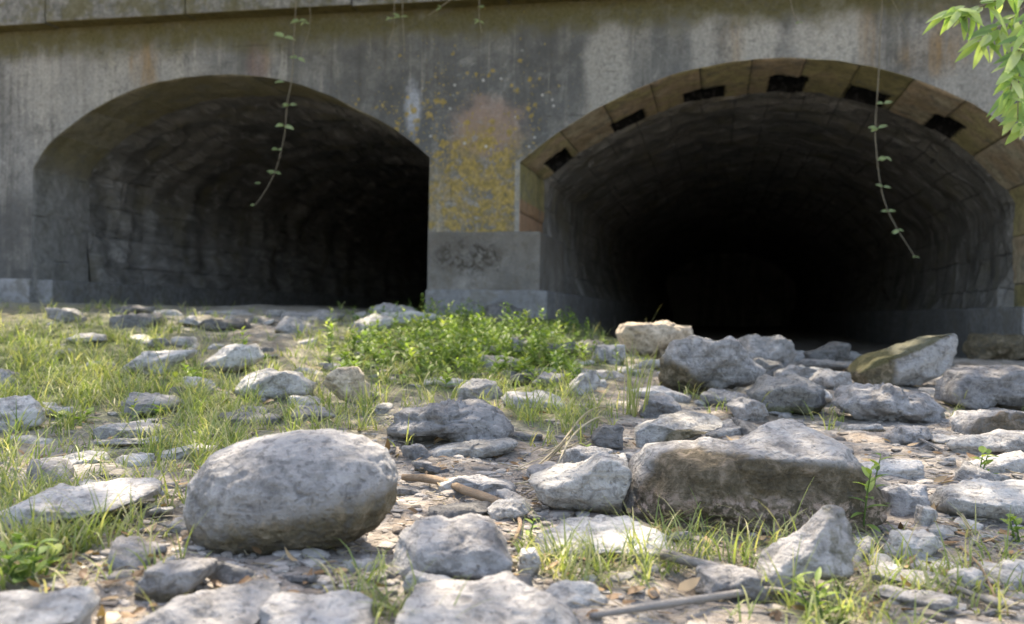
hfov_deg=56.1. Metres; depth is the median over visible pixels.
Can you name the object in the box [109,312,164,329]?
stone
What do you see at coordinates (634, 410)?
grass tuft
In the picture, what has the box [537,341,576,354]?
stone
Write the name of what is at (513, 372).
stone
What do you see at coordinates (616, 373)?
stone
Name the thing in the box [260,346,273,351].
stone
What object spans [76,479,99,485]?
stone
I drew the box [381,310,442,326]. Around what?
stone
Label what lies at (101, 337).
rock
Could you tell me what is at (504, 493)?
stone
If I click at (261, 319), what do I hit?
stone
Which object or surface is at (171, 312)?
stone
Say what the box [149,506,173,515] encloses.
stone
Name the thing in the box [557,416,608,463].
straw
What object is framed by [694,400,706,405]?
stone
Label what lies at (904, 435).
rock
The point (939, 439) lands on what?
stone
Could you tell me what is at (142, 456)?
stone
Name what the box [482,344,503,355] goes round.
stone
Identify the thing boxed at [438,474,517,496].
rock
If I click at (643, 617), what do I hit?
stone
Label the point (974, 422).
rock
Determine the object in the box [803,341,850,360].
rock
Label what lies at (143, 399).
rock
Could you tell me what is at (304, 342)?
stone
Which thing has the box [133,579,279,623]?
rock
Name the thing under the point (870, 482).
weed
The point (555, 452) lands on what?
straw
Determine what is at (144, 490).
rock
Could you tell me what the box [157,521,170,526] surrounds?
stone
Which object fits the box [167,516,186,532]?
stone
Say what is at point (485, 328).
ground cover
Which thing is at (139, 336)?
stone
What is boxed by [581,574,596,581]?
stone
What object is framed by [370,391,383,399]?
stone
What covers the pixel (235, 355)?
rock
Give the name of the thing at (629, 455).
stone
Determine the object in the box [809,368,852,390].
rock
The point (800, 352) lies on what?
stone
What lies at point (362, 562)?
stone
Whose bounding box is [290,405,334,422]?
rock
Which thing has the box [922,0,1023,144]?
leafy branch
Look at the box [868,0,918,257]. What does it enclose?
hanging vine
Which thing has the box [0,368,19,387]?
rock
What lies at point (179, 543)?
grass tuft
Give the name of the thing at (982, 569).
twig
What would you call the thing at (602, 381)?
stone
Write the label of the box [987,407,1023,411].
stone
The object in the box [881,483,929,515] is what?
rock
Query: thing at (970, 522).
stone
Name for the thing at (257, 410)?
stone
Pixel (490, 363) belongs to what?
stone
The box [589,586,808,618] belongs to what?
stick
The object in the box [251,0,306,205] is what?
hanging vine
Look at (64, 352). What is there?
stone
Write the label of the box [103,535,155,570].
stone
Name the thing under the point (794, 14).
hanging vine
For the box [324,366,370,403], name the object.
rock
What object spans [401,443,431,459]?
stone
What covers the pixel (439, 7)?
hanging vine
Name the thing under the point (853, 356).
stone
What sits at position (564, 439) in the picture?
straw
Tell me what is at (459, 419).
rock
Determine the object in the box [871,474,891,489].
stone
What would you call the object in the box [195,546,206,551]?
stone
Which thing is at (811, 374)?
stone
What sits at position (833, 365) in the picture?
stone
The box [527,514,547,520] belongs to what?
stone
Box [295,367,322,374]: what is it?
stone
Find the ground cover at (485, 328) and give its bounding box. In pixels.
[110,293,619,420]
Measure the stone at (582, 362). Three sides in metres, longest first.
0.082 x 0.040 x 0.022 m
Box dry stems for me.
[0,343,1023,623]
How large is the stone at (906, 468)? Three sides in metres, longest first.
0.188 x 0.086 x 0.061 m
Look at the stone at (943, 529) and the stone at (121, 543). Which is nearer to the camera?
the stone at (121, 543)
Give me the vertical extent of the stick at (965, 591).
0.014 m
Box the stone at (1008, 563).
[1000,558,1023,572]
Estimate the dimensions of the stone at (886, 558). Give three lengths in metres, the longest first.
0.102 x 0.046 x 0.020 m
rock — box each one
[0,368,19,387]
[0,394,46,432]
[0,477,161,531]
[0,586,100,623]
[47,405,77,417]
[66,332,107,342]
[93,422,165,438]
[121,392,184,416]
[122,349,197,374]
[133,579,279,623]
[134,557,216,602]
[158,443,217,459]
[186,310,254,314]
[200,344,264,371]
[234,368,315,399]
[256,589,378,623]
[279,309,344,321]
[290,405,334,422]
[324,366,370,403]
[367,303,415,315]
[387,397,513,442]
[391,513,512,579]
[395,571,579,623]
[429,438,517,458]
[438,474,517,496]
[457,378,502,398]
[487,498,530,520]
[506,337,529,359]
[517,547,540,575]
[528,452,631,515]
[532,371,564,387]
[535,515,669,559]
[557,445,613,463]
[567,370,599,395]
[591,344,627,363]
[591,424,623,449]
[616,320,693,359]
[634,410,723,447]
[638,392,681,417]
[658,335,765,394]
[695,564,770,602]
[725,396,768,420]
[737,334,797,363]
[746,374,826,415]
[752,357,783,375]
[755,505,857,596]
[774,364,816,378]
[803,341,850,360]
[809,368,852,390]
[829,382,946,422]
[845,333,957,387]
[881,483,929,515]
[883,529,942,558]
[884,425,932,445]
[914,504,937,525]
[929,478,1023,523]
[934,364,1023,409]
[946,429,1023,453]
[949,409,1023,434]
[962,333,1023,360]
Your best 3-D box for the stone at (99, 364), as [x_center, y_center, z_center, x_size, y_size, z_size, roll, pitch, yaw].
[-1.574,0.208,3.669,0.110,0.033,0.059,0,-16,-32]
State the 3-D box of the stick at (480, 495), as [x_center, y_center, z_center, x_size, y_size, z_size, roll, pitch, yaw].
[-0.107,0.357,1.930,0.041,0.030,0.338,1,0,-44]
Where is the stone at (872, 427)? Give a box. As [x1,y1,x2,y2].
[840,424,885,431]
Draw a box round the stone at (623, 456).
[616,453,627,463]
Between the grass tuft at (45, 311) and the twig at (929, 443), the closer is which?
the twig at (929, 443)
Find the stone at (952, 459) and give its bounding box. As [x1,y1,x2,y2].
[941,457,955,464]
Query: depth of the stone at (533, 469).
2.09 m
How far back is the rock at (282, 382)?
3.08 m
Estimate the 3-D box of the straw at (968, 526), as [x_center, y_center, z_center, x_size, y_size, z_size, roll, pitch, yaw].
[0.855,0.391,1.829,0.010,0.023,0.397,1,0,17]
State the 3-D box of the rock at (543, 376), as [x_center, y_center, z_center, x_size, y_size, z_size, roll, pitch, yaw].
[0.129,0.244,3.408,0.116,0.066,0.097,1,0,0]
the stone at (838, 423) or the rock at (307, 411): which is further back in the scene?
the stone at (838, 423)
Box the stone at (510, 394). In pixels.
[500,390,567,409]
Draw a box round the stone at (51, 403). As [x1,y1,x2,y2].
[39,401,57,411]
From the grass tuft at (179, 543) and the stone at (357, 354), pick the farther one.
the stone at (357, 354)
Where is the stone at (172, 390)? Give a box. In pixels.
[168,386,192,396]
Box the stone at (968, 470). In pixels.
[952,460,1010,480]
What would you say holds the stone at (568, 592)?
on the ground at (804, 340)
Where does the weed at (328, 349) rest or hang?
on the ground at (804, 340)
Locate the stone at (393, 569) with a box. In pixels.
[385,566,398,578]
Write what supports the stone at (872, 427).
on the ground at (804, 340)
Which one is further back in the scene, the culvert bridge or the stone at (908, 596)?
the culvert bridge
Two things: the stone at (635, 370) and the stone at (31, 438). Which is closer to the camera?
the stone at (31, 438)
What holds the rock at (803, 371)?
on the ground at (804, 340)
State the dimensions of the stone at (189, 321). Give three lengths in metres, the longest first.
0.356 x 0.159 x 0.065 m
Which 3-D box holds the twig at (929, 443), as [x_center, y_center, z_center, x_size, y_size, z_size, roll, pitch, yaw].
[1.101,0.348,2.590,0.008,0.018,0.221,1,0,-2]
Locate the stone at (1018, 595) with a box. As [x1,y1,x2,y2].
[1007,593,1023,601]
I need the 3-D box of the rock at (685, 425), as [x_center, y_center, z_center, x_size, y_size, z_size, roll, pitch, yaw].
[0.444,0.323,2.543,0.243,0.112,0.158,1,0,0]
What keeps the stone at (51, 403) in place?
on the ground at (804, 340)
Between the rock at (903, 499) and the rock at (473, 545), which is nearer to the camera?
the rock at (473, 545)
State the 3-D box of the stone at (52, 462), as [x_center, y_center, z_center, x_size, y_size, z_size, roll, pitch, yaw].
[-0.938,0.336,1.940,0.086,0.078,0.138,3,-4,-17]
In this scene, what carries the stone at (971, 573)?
on the ground at (804, 340)
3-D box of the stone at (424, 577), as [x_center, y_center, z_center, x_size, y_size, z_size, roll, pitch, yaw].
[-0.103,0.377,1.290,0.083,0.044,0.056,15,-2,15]
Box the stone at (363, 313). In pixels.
[353,311,365,317]
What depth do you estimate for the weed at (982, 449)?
2.22 m
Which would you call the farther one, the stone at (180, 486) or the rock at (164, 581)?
the stone at (180, 486)
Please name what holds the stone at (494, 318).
on the ground at (804, 340)
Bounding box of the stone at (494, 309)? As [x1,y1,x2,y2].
[483,302,526,319]
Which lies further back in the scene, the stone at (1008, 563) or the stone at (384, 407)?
the stone at (384, 407)
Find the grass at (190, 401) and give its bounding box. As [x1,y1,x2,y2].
[0,297,1023,623]
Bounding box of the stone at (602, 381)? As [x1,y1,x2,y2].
[598,379,606,386]
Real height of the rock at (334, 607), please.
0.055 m
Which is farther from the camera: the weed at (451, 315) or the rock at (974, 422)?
the weed at (451, 315)
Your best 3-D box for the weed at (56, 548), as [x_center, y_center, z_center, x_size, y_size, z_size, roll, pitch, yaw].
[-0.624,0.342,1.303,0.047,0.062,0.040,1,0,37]
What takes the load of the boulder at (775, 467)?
on the ground at (804, 340)
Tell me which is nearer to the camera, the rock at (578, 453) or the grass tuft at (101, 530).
the grass tuft at (101, 530)
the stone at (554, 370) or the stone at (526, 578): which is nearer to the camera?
the stone at (526, 578)
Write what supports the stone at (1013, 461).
on the ground at (804, 340)
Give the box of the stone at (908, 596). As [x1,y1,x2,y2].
[875,585,957,611]
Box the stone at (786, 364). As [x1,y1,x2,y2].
[781,362,794,367]
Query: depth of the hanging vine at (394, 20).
6.98 m
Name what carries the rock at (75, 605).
on the ground at (804, 340)
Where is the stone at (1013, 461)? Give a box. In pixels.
[961,450,1023,472]
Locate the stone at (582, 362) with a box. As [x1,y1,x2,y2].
[577,360,594,364]
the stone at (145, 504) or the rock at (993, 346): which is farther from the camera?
the rock at (993, 346)
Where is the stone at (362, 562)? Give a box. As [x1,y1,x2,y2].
[344,558,387,573]
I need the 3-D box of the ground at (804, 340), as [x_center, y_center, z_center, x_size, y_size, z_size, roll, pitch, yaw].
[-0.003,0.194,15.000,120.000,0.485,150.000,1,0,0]
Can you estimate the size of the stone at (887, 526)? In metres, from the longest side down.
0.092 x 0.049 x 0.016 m
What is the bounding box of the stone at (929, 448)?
[921,445,934,450]
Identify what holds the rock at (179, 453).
on the ground at (804, 340)
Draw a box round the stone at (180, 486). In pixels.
[162,481,187,488]
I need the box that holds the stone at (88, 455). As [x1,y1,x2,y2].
[55,450,109,464]
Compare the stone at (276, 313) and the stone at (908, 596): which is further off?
the stone at (276, 313)
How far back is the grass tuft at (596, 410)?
2.79 m
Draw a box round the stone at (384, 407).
[374,402,393,413]
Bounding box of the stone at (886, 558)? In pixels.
[868,553,902,569]
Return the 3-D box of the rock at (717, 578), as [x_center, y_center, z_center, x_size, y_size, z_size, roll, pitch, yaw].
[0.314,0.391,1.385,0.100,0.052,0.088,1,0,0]
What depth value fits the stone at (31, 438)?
2.44 m
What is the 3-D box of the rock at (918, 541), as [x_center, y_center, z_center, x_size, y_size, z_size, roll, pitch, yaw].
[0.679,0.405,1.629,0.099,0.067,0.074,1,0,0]
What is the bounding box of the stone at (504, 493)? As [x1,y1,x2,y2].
[496,488,531,506]
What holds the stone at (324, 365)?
on the ground at (804, 340)
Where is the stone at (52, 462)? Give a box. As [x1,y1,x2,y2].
[26,457,73,484]
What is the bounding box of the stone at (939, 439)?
[928,434,957,443]
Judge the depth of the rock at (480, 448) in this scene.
2.30 m
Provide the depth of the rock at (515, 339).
4.19 m
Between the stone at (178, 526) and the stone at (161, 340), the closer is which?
the stone at (178, 526)
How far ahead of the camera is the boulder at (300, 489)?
1.41 m
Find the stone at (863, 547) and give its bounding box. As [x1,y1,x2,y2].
[853,536,876,562]
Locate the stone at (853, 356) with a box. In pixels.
[845,351,861,360]
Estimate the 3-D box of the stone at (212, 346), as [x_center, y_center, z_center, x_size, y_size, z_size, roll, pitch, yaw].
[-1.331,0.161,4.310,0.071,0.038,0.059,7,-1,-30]
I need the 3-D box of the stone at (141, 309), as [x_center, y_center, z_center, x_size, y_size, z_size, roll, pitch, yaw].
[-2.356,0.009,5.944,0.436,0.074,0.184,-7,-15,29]
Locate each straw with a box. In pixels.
[523,436,569,480]
[538,406,619,463]
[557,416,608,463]
[960,512,973,536]
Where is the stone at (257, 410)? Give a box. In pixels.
[234,405,268,412]
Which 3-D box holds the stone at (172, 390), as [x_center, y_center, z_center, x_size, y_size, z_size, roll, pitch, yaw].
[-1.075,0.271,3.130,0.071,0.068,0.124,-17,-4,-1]
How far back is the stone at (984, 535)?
1.71 m
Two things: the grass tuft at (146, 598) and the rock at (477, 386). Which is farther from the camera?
the rock at (477, 386)
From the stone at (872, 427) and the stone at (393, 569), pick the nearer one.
the stone at (393, 569)
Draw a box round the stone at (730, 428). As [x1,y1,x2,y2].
[705,419,741,436]
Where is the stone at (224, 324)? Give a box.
[197,317,250,330]
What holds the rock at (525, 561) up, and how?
on the ground at (804, 340)
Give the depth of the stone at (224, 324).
4.94 m
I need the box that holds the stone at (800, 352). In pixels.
[796,350,806,354]
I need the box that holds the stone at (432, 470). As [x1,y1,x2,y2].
[413,462,449,474]
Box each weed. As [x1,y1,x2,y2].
[0,532,60,584]
[36,542,67,579]
[46,407,99,424]
[170,366,205,382]
[320,318,344,362]
[445,314,461,348]
[524,518,539,540]
[538,308,546,338]
[781,567,851,619]
[850,453,889,532]
[970,446,998,473]
[997,513,1023,541]
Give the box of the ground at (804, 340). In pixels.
[0,302,1023,623]
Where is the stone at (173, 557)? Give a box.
[165,555,175,560]
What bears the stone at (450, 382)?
on the ground at (804, 340)
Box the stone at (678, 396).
[631,385,690,402]
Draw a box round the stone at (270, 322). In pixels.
[263,319,274,324]
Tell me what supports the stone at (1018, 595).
on the ground at (804, 340)
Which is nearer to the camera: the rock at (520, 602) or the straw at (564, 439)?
the rock at (520, 602)
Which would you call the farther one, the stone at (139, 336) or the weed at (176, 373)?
the stone at (139, 336)
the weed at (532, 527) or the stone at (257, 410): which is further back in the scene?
the stone at (257, 410)
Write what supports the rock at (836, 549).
on the ground at (804, 340)
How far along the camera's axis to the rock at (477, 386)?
3.14 m
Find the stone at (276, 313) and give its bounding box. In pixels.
[266,309,287,316]
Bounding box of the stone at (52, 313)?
[45,307,86,322]
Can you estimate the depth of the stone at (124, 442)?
2.36 m
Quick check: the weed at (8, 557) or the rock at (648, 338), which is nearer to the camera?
the weed at (8, 557)
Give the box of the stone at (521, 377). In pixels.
[509,373,536,385]
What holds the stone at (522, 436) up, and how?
on the ground at (804, 340)
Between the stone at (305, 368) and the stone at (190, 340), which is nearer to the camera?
the stone at (305, 368)
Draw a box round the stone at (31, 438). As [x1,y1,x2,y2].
[10,435,52,443]
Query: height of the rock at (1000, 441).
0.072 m
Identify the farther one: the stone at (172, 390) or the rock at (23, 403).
the stone at (172, 390)
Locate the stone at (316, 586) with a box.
[311,584,322,588]
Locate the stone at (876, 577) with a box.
[867,565,962,594]
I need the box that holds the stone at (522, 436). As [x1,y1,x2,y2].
[508,432,542,440]
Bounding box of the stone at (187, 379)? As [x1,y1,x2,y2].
[182,376,219,390]
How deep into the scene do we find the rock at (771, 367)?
4.41 m
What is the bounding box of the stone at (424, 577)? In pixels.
[403,570,454,594]
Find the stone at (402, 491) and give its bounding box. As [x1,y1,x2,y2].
[397,487,420,495]
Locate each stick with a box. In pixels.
[401,474,501,503]
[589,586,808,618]
[659,548,723,567]
[903,569,1019,610]
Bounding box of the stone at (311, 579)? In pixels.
[282,574,320,583]
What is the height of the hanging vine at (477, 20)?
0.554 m
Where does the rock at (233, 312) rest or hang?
on the ground at (804, 340)
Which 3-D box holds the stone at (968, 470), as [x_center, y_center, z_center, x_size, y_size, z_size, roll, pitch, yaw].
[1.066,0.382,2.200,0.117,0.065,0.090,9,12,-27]
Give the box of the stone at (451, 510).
[427,500,490,518]
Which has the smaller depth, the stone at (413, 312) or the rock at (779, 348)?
the rock at (779, 348)
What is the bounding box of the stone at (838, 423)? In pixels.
[817,421,848,425]
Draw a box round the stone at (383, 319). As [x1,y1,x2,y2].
[351,313,393,332]
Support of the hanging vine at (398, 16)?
hanging from the culvert bridge
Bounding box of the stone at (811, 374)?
[809,367,832,377]
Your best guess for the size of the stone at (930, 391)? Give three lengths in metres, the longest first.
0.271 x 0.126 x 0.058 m
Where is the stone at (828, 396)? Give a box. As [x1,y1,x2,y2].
[824,389,832,402]
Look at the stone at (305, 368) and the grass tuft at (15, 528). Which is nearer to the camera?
the grass tuft at (15, 528)
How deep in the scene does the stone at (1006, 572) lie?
1.50 m
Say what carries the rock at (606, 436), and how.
on the ground at (804, 340)
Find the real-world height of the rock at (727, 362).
0.255 m
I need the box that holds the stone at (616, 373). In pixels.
[565,368,624,378]
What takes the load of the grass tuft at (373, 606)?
on the ground at (804, 340)
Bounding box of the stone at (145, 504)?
[136,502,160,508]
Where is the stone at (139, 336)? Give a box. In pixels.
[129,334,149,344]
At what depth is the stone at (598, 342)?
4.61 m
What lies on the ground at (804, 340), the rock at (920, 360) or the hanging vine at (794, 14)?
the rock at (920, 360)
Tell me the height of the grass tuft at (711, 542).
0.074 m
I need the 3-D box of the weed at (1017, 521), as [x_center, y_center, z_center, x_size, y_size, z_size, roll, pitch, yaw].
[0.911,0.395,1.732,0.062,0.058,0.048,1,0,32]
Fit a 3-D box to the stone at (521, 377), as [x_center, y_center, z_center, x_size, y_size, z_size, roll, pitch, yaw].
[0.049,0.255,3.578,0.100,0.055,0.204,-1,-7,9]
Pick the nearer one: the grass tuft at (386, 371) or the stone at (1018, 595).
the stone at (1018, 595)
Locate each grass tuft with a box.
[0,489,56,553]
[13,479,141,551]
[40,300,55,318]
[110,591,158,611]
[163,505,213,558]
[345,568,408,616]
[373,363,399,381]
[518,519,595,571]
[569,400,603,422]
[612,339,657,417]
[616,504,674,558]
[688,387,703,398]
[693,524,731,555]
[730,534,822,608]
[757,479,812,537]
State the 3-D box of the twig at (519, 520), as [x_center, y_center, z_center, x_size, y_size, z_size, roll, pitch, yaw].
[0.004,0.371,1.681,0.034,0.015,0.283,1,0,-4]
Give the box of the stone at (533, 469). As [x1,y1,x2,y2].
[525,461,556,477]
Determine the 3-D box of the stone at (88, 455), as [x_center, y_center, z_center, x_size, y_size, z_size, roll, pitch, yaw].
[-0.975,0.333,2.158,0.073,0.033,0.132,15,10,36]
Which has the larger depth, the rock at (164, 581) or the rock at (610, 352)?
the rock at (610, 352)
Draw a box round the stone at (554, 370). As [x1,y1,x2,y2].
[522,368,564,374]
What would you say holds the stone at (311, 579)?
on the ground at (804, 340)
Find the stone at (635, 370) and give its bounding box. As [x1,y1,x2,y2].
[623,368,642,376]
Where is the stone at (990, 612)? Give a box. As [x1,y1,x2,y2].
[980,609,997,616]
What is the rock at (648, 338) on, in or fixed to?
on the ground at (804, 340)
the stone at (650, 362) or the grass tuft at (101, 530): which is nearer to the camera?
the grass tuft at (101, 530)
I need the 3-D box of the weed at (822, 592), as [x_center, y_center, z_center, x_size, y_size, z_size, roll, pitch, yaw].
[0.413,0.393,1.312,0.094,0.073,0.082,1,0,-18]
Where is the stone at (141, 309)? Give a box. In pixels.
[108,305,158,313]
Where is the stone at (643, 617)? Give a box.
[634,613,652,621]
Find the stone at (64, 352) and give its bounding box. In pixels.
[54,349,72,356]
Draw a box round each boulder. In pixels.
[183,428,398,554]
[621,418,887,536]
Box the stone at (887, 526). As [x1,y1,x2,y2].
[880,523,904,537]
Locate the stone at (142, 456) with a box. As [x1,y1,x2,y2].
[116,452,154,466]
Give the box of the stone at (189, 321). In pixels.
[177,317,200,326]
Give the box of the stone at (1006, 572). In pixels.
[971,561,1023,589]
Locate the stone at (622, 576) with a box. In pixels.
[610,571,635,581]
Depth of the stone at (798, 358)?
5.58 m
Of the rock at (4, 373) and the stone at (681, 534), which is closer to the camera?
the stone at (681, 534)
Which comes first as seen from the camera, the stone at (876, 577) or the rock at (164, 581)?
the rock at (164, 581)
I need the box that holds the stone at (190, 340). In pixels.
[170,336,198,347]
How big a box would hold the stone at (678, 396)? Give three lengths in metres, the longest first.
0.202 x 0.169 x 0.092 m
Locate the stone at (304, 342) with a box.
[297,338,316,344]
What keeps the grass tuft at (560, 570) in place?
on the ground at (804, 340)
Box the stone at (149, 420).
[129,419,151,422]
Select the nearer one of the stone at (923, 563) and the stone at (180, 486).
the stone at (923, 563)
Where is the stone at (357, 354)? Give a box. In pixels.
[334,352,364,359]
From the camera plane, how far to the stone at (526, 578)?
1.33 m
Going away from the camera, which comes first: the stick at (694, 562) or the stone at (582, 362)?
the stick at (694, 562)
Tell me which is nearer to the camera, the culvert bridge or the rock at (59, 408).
the rock at (59, 408)
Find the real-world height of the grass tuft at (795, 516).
0.128 m
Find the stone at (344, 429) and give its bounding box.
[334,427,348,431]
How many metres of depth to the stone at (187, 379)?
3.27 m
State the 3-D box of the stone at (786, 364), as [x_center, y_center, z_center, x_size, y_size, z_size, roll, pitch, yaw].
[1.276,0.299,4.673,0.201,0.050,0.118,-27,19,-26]
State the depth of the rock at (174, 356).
3.62 m
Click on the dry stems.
(514, 521)
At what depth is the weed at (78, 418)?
2.67 m
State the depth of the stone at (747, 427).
2.67 m
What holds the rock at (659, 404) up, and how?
on the ground at (804, 340)
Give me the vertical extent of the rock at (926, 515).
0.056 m
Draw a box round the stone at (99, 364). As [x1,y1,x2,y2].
[85,361,114,368]
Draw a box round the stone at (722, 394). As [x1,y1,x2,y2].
[700,388,792,416]
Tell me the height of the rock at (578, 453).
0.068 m
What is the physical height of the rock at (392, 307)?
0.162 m
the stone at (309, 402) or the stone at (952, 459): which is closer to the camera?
the stone at (952, 459)
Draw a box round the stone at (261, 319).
[247,316,278,322]
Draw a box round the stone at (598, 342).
[576,339,603,352]
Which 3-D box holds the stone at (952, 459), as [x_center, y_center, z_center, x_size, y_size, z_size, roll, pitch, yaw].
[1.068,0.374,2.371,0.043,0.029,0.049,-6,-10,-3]
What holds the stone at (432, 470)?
on the ground at (804, 340)
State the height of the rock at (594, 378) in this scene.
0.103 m
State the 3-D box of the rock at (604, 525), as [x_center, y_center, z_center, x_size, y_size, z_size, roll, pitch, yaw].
[0.142,0.370,1.557,0.213,0.068,0.150,1,0,0]
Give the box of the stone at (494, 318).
[485,317,507,322]
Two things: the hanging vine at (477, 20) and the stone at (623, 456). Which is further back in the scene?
the hanging vine at (477, 20)
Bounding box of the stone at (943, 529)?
[928,524,957,537]
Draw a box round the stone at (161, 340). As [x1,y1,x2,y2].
[144,338,170,347]
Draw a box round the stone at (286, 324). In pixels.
[275,316,313,332]
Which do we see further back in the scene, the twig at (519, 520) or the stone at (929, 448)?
the stone at (929, 448)
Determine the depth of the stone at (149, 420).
2.66 m
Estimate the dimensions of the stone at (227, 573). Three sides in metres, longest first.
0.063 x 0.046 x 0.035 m
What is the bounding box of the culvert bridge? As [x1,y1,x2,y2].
[0,0,1023,360]
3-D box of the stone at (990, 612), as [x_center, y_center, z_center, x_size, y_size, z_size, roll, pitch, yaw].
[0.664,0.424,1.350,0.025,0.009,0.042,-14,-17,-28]
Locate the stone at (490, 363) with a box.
[477,353,526,373]
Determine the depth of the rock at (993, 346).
6.19 m
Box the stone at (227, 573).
[208,562,254,583]
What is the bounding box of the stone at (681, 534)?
[666,531,690,541]
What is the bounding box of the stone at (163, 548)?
[149,541,167,553]
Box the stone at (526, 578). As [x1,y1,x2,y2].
[514,573,533,586]
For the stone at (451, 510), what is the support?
on the ground at (804, 340)
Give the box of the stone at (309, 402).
[289,395,320,405]
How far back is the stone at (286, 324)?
4.96 m
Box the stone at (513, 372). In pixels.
[500,370,517,377]
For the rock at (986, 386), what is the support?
on the ground at (804, 340)
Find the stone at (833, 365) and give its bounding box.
[795,359,850,370]
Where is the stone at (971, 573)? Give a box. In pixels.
[947,567,984,590]
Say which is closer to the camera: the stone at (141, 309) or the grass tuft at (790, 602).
the grass tuft at (790, 602)
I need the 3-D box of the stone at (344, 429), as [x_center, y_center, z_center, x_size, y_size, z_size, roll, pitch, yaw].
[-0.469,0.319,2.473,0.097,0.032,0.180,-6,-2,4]
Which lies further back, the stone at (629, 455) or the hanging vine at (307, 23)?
the hanging vine at (307, 23)
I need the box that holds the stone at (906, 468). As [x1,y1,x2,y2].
[861,459,924,478]
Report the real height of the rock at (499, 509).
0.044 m
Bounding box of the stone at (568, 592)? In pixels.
[545,580,607,608]
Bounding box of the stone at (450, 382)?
[424,377,469,387]
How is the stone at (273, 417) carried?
on the ground at (804, 340)
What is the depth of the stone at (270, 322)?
5.39 m
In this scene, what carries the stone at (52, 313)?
on the ground at (804, 340)
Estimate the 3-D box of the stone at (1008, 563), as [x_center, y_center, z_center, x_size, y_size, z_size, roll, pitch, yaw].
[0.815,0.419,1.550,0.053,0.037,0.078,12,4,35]
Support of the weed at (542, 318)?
on the ground at (804, 340)
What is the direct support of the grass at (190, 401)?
on the ground at (804, 340)
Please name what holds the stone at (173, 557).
on the ground at (804, 340)
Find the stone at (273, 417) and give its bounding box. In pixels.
[217,411,283,425]
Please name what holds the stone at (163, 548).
on the ground at (804, 340)
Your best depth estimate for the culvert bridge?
7.96 m
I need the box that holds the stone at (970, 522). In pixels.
[954,517,983,529]
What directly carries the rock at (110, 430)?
on the ground at (804, 340)
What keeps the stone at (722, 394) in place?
on the ground at (804, 340)
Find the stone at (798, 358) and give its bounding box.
[795,355,804,362]
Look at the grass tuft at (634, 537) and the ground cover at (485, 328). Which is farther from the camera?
the ground cover at (485, 328)
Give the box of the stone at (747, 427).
[731,417,760,435]
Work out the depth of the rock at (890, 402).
3.04 m
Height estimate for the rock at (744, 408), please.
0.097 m
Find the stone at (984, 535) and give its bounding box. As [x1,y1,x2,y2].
[976,534,992,537]
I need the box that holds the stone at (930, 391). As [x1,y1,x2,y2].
[917,388,934,395]
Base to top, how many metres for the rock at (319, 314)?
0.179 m
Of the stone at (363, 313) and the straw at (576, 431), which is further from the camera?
the stone at (363, 313)
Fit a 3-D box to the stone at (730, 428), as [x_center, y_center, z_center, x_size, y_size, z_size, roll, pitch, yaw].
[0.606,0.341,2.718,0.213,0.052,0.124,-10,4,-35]
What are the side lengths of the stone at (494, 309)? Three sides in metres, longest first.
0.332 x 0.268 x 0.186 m
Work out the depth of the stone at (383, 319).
5.39 m
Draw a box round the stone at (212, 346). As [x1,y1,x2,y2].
[207,344,224,349]
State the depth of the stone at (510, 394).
3.00 m
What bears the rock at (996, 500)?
on the ground at (804, 340)
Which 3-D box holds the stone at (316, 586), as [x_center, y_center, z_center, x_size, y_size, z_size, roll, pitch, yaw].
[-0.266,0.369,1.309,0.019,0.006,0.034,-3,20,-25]
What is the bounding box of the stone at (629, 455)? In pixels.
[624,449,640,462]
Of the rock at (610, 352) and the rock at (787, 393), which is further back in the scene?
the rock at (610, 352)
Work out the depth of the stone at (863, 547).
1.62 m
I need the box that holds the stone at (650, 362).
[630,359,659,368]
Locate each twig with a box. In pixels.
[510,516,522,546]
[918,438,940,449]
[960,546,996,597]
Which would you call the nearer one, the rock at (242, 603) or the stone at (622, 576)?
the rock at (242, 603)
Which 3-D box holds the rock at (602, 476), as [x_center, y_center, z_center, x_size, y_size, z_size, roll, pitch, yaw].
[0.128,0.336,1.831,0.195,0.134,0.155,1,0,0]
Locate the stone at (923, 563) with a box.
[910,557,963,575]
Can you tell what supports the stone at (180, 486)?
on the ground at (804, 340)
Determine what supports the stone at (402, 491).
on the ground at (804, 340)
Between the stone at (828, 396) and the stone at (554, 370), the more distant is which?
the stone at (554, 370)
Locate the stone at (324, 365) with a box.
[318,362,340,371]
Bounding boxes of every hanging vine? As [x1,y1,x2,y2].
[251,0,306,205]
[301,2,310,53]
[386,0,394,47]
[392,0,407,59]
[429,0,450,14]
[474,0,483,32]
[790,0,802,24]
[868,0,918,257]
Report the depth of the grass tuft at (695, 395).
3.38 m
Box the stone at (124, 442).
[93,435,167,446]
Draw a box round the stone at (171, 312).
[153,309,182,315]

